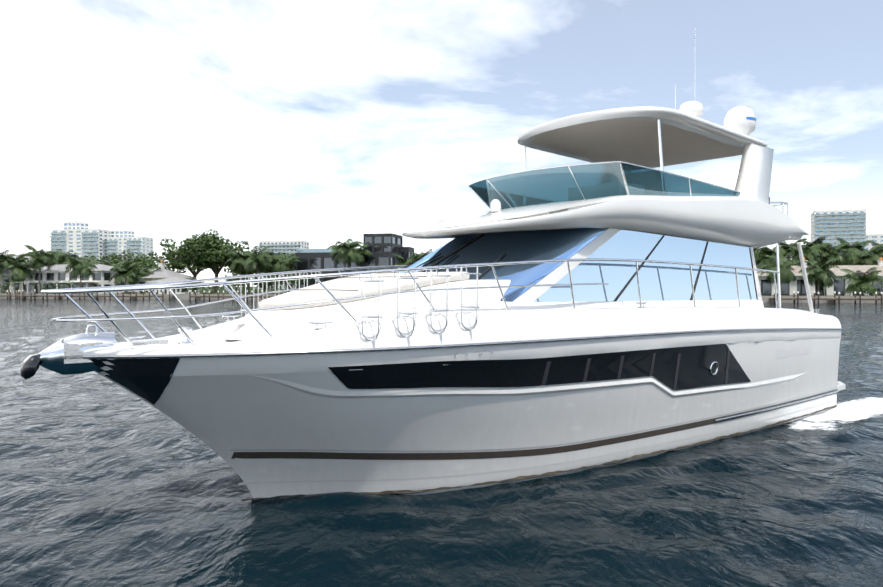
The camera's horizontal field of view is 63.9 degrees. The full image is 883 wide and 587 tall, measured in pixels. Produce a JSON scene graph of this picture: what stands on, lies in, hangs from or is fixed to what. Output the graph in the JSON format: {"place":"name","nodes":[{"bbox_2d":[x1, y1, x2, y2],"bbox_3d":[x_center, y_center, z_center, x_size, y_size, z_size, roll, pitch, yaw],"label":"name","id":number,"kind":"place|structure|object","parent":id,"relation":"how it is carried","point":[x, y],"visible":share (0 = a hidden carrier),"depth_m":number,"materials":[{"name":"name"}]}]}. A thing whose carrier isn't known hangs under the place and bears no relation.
{"place":"outdoors","nodes":[
{"label":"outdoors","id":0,"kind":"place"},
{"bbox_2d":[400,247,413,261],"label":"modern house pavilion","id":1,"kind":"structure","parent":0,"point":[405,254],"depth_m":202.87,"materials":[{"name":"grey concrete"}]},
{"bbox_2d":[0,287,880,302],"bbox_3d":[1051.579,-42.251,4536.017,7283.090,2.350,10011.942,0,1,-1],"label":"shore","id":2,"kind":"structure","parent":0,"point":[765,299],"depth_m":175.00,"materials":[{"name":"brown wood"}]},
{"bbox_2d":[0,257,9,275],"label":"palm","id":3,"kind":"object","parent":2,"relation":"on","point":[3,265],"visible":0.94,"depth_m":205.69,"materials":[{"name":"green plant"}]},
{"bbox_2d":[0,281,14,293],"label":"hedge","id":4,"kind":"object","parent":2,"relation":"on","point":[2,291],"visible":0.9,"depth_m":197.15,"materials":[{"name":"green plant"}]},
{"bbox_2d":[0,250,17,269],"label":"palm","id":5,"kind":"object","parent":2,"relation":"on","point":[5,257],"visible":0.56,"depth_m":210.26,"materials":[{"name":"green plant"}]},
{"bbox_2d":[0,269,20,292],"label":"house","id":6,"kind":"structure","parent":2,"relation":"on","point":[4,278],"depth_m":212.08,"materials":[{"name":"beige paint"}]},
{"bbox_2d":[9,253,28,270],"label":"palm","id":7,"kind":"object","parent":2,"relation":"on","point":[20,259],"visible":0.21,"depth_m":218.16,"materials":[{"name":"green plant"}]},
{"bbox_2d":[7,256,33,289],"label":"palm","id":8,"kind":"object","parent":2,"relation":"on","point":[20,269],"visible":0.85,"depth_m":198.36,"materials":[{"name":"green plant"}]},
{"bbox_2d":[23,244,59,293],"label":"palm","id":9,"kind":"object","parent":2,"relation":"on","point":[47,258],"visible":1,"depth_m":195.19,"materials":[{"name":"green plant"}]},
{"bbox_2d":[40,280,73,289],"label":"hedge","id":10,"kind":"object","parent":2,"relation":"on","point":[57,284],"visible":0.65,"depth_m":189.72,"materials":[{"name":"green plant"}]},
{"bbox_2d":[51,250,77,264],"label":"palm","id":11,"kind":"object","parent":2,"relation":"on","point":[62,256],"visible":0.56,"depth_m":210.83,"materials":[{"name":"green plant"}]},
{"bbox_2d":[13,264,120,293],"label":"house","id":12,"kind":"structure","parent":2,"relation":"on","point":[100,277],"depth_m":201.17,"materials":[{"name":"white paint"}]},
{"bbox_2d":[66,252,86,261],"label":"palm","id":13,"kind":"object","parent":2,"relation":"on","point":[81,258],"visible":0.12,"depth_m":213.48,"materials":[{"name":"green plant"}]},
{"bbox_2d":[50,229,110,261],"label":"condo","id":14,"kind":"structure","parent":2,"relation":"on","point":[81,242],"depth_m":601.21,"materials":[{"name":"concrete"}]},
{"bbox_2d":[64,222,88,228],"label":"rooftop structure","id":15,"kind":"object","parent":14,"relation":"on","point":[75,225],"visible":0.77,"depth_m":605.91,"materials":[{"name":"white concrete"}]},
{"bbox_2d":[64,257,98,293],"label":"palm","id":16,"kind":"object","parent":2,"relation":"on","point":[78,267],"visible":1,"depth_m":190.77,"materials":[{"name":"green plant"}]},
{"bbox_2d":[0,290,176,299],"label":"dock","id":17,"kind":"object","parent":2,"relation":"attached to","point":[23,295],"visible":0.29,"depth_m":177.51,"materials":[{"name":"brown wood"}]},
{"bbox_2d":[99,260,129,266],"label":"palm","id":18,"kind":"object","parent":2,"relation":"on","point":[105,262],"visible":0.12,"depth_m":209.87,"materials":[{"name":"green plant"}]},
{"bbox_2d":[91,258,139,267],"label":"tree","id":19,"kind":"object","parent":2,"relation":"on","point":[108,261],"visible":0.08,"depth_m":280.14,"materials":[{"name":"green plant"}]},
{"bbox_2d":[84,249,166,267],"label":"tree","id":20,"kind":"object","parent":2,"relation":"on","point":[124,256],"visible":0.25,"depth_m":294.90,"materials":[{"name":"green plant"}]},
{"bbox_2d":[108,262,145,293],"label":"palm","id":21,"kind":"object","parent":2,"relation":"on","point":[122,273],"visible":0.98,"depth_m":191.62,"materials":[{"name":"green plant"}]},
{"bbox_2d":[103,237,153,264],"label":"condo","id":22,"kind":"structure","parent":2,"relation":"on","point":[135,245],"depth_m":603.39,"materials":[{"name":"concrete"}]},
{"bbox_2d":[111,230,134,236],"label":"rooftop structure","id":23,"kind":"object","parent":22,"relation":"on","point":[122,233],"visible":0.75,"depth_m":607.69,"materials":[{"name":"white concrete"}]},
{"bbox_2d":[122,283,150,293],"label":"hedge","id":24,"kind":"object","parent":2,"relation":"on","point":[135,292],"visible":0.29,"depth_m":188.53,"materials":[{"name":"green plant"}]},
{"bbox_2d":[102,254,174,270],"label":"tree","id":25,"kind":"object","parent":2,"relation":"on","point":[137,259],"visible":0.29,"depth_m":285.23,"materials":[{"name":"green plant"}]},
{"bbox_2d":[126,268,154,284],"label":"palm","id":26,"kind":"object","parent":2,"relation":"on","point":[134,280],"visible":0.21,"depth_m":203.10,"materials":[{"name":"green plant"}]},
{"bbox_2d":[142,267,160,274],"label":"palm","id":27,"kind":"object","parent":2,"relation":"on","point":[158,268],"visible":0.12,"depth_m":206.40,"materials":[{"name":"green plant"}]},
{"bbox_2d":[136,263,168,269],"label":"tree","id":28,"kind":"object","parent":2,"relation":"on","point":[146,265],"visible":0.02,"depth_m":244.59,"materials":[{"name":"green plant"}]},
{"bbox_2d":[121,260,195,293],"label":"house","id":29,"kind":"structure","parent":2,"relation":"on","point":[163,273],"depth_m":204.32,"materials":[{"name":"beige paint"}]},
{"bbox_2d":[148,248,186,272],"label":"tree","id":30,"kind":"object","parent":2,"relation":"on","point":[177,266],"visible":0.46,"depth_m":223.32,"materials":[{"name":"green plant"}]},
{"bbox_2d":[147,277,202,293],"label":"house","id":31,"kind":"structure","parent":2,"relation":"on","point":[175,291],"depth_m":190.43,"materials":[{"name":"white paint"}]},
{"bbox_2d":[160,234,233,279],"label":"tree","id":32,"kind":"object","parent":2,"relation":"on","point":[179,254],"visible":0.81,"depth_m":212.56,"materials":[{"name":"green plant"}]},
{"bbox_2d":[180,229,249,292],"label":"tree","id":33,"kind":"object","parent":2,"relation":"on","point":[215,267],"visible":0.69,"depth_m":215.41,"materials":[{"name":"green plant"}]},
{"bbox_2d":[181,282,252,293],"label":"hedge","id":34,"kind":"object","parent":2,"relation":"on","point":[216,290],"visible":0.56,"depth_m":182.18,"materials":[{"name":"green plant"}]},
{"bbox_2d":[189,290,281,299],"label":"dock","id":35,"kind":"object","parent":2,"relation":"on","point":[223,296],"visible":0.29,"depth_m":169.98,"materials":[{"name":"brown wood"}]},
{"bbox_2d":[225,251,250,293],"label":"palm","id":36,"kind":"object","parent":2,"relation":"on","point":[239,261],"visible":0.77,"depth_m":199.92,"materials":[{"name":"green plant"}]},
{"bbox_2d":[225,273,256,291],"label":"house","id":37,"kind":"structure","parent":2,"relation":"on","point":[237,285],"depth_m":193.24,"materials":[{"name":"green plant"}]},
{"bbox_2d":[224,262,261,288],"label":"tree","id":38,"kind":"object","parent":2,"relation":"on","point":[228,269],"visible":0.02,"depth_m":295.60,"materials":[{"name":"green plant"}]},
{"bbox_2d":[228,250,261,292],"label":"tree","id":39,"kind":"object","parent":2,"relation":"on","point":[243,273],"visible":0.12,"depth_m":217.62,"materials":[{"name":"green plant"}]},
{"bbox_2d":[240,245,271,293],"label":"palm","id":40,"kind":"object","parent":2,"relation":"on","point":[252,262],"visible":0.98,"depth_m":190.43,"materials":[{"name":"green plant"}]},
{"bbox_2d":[246,277,276,288],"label":"tree","id":41,"kind":"object","parent":2,"relation":"on","point":[264,284],"visible":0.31,"depth_m":184.44,"materials":[{"name":"green plant"}]},
{"bbox_2d":[250,282,292,293],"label":"hedge","id":42,"kind":"object","parent":2,"relation":"on","point":[255,291],"visible":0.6,"depth_m":180.89,"materials":[{"name":"green plant"}]},
{"bbox_2d":[247,253,295,290],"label":"tree","id":43,"kind":"object","parent":2,"relation":"on","point":[286,255],"visible":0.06,"depth_m":209.57,"materials":[{"name":"green plant"}]},
{"bbox_2d":[262,251,283,293],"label":"palm","id":44,"kind":"object","parent":2,"relation":"on","point":[273,260],"visible":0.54,"depth_m":199.40,"materials":[{"name":"green plant"}]},
{"bbox_2d":[256,252,295,290],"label":"tree","id":45,"kind":"object","parent":2,"relation":"on","point":[263,271],"visible":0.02,"depth_m":282.59,"materials":[{"name":"green plant"}]},
{"bbox_2d":[259,240,308,288],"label":"condo","id":46,"kind":"structure","parent":2,"relation":"on","point":[288,247],"depth_m":598.50,"materials":[{"name":"concrete"}]},
{"bbox_2d":[270,252,300,292],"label":"palm","id":47,"kind":"object","parent":2,"relation":"on","point":[285,265],"visible":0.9,"depth_m":192.86,"materials":[{"name":"green plant"}]},
{"bbox_2d":[271,274,310,291],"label":"tree","id":48,"kind":"object","parent":2,"relation":"on","point":[294,282],"visible":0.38,"depth_m":184.73,"materials":[{"name":"green plant"}]},
{"bbox_2d":[327,238,363,276],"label":"palm","id":49,"kind":"object","parent":2,"relation":"on","point":[342,251],"visible":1,"depth_m":186.04,"materials":[{"name":"green plant"}]},
{"bbox_2d":[296,248,400,288],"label":"modern house","id":50,"kind":"structure","parent":2,"relation":"on","point":[312,259],"depth_m":197.64,"materials":[{"name":"grey glass"}]},
{"bbox_2d":[363,233,402,252],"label":"modern house","id":51,"kind":"structure","parent":50,"relation":"on","point":[388,242],"depth_m":196.57,"materials":[{"name":"grey glass"}]},
{"bbox_2d":[342,243,371,271],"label":"palm","id":52,"kind":"object","parent":2,"relation":"on","point":[359,252],"visible":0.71,"depth_m":192.52,"materials":[{"name":"green plant"}]},
{"bbox_2d":[393,254,415,272],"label":"palm","id":53,"kind":"object","parent":2,"relation":"on","point":[404,261],"visible":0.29,"depth_m":185.49,"materials":[{"name":"green plant"}]},
{"bbox_2d":[405,249,432,264],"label":"palm","id":54,"kind":"object","parent":2,"relation":"on","point":[413,258],"visible":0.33,"depth_m":179.30,"materials":[{"name":"green plant"}]},
{"bbox_2d":[753,246,764,266],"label":"palm","id":55,"kind":"object","parent":2,"relation":"on","point":[756,248],"visible":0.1,"depth_m":173.39,"materials":[{"name":"green plant"}]},
{"bbox_2d":[754,246,790,269],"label":"palm","id":56,"kind":"object","parent":2,"relation":"on","point":[767,251],"visible":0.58,"depth_m":165.25,"materials":[{"name":"green plant"}]},
{"bbox_2d":[757,255,799,290],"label":"palm","id":57,"kind":"object","parent":2,"relation":"on","point":[787,275],"visible":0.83,"depth_m":153.37,"materials":[{"name":"green plant"}]},
{"bbox_2d":[773,238,808,264],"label":"palm","id":58,"kind":"object","parent":2,"relation":"on","point":[784,245],"visible":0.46,"depth_m":176.55,"materials":[{"name":"green plant"}]},
{"bbox_2d":[786,244,821,265],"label":"palm","id":59,"kind":"object","parent":2,"relation":"on","point":[809,253],"visible":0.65,"depth_m":169.41,"materials":[{"name":"green plant"}]},
{"bbox_2d":[801,236,833,258],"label":"palm","id":60,"kind":"object","parent":2,"relation":"on","point":[810,244],"visible":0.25,"depth_m":179.41,"materials":[{"name":"green plant"}]},
{"bbox_2d":[798,258,840,295],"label":"palm","id":61,"kind":"object","parent":2,"relation":"on","point":[817,272],"visible":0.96,"depth_m":153.41,"materials":[{"name":"green plant"}]},
{"bbox_2d":[757,257,882,295],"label":"house","id":62,"kind":"structure","parent":2,"relation":"on","point":[798,285],"depth_m":161.67,"materials":[{"name":"white paint"}]},
{"bbox_2d":[814,243,846,264],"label":"palm","id":63,"kind":"object","parent":2,"relation":"on","point":[830,253],"visible":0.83,"depth_m":172.40,"materials":[{"name":"green plant"}]},
{"bbox_2d":[833,237,872,264],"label":"palm","id":64,"kind":"object","parent":2,"relation":"on","point":[847,255],"visible":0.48,"depth_m":179.64,"materials":[{"name":"green plant"}]},
{"bbox_2d":[838,267,882,295],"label":"palm","id":65,"kind":"object","parent":2,"relation":"on","point":[855,278],"visible":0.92,"depth_m":145.10,"materials":[{"name":"green plant"}]},
{"bbox_2d":[845,244,882,264],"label":"palm","id":66,"kind":"object","parent":2,"relation":"on","point":[869,257],"visible":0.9,"depth_m":169.68,"materials":[{"name":"green plant"}]},
{"bbox_2d":[854,282,882,295],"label":"hedge","id":67,"kind":"object","parent":2,"relation":"on","point":[876,290],"visible":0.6,"depth_m":143.76,"materials":[{"name":"green plant"}]},
{"bbox_2d":[870,241,882,264],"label":"palm","id":68,"kind":"object","parent":2,"relation":"on","point":[879,251],"visible":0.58,"depth_m":174.72,"materials":[{"name":"green plant"}]},
{"bbox_2d":[0,299,882,586],"bbox_3d":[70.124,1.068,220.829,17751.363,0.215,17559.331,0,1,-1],"label":"water","id":69,"kind":"structure","parent":0,"point":[104,481],"depth_m":10.43,"materials":[{"name":"blue liquid"}]},
{"bbox_2d":[20,85,844,501],"bbox_3d":[2.524,-1.278,15.390,20.400,10.776,5.440,0,1,-41],"label":"yacht","id":70,"kind":"object","parent":69,"relation":"on","point":[602,305],"visible":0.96,"depth_m":12.18,"materials":[{"name":"grey plastic"}]},
{"bbox_2d":[769,291,882,303],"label":"dock","id":71,"kind":"object","parent":69,"relation":"in","point":[835,298],"visible":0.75,"depth_m":138.23,"materials":[{"name":"brown wood"}]},
{"bbox_2d":[0,0,882,286],"label":"sky","id":72,"kind":"structure","parent":0,"point":[321,123],"materials":[{"name":"white"}]},
{"bbox_2d":[811,209,865,262],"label":"apartment building","id":73,"kind":"structure","parent":0,"point":[849,226],"depth_m":562.97,"materials":[{"name":"concrete"}]},
{"bbox_2d":[866,234,882,250],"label":"tower wing","id":74,"kind":"structure","parent":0,"point":[877,238],"depth_m":584.43,"materials":[{"name":"white concrete"}]}
]}

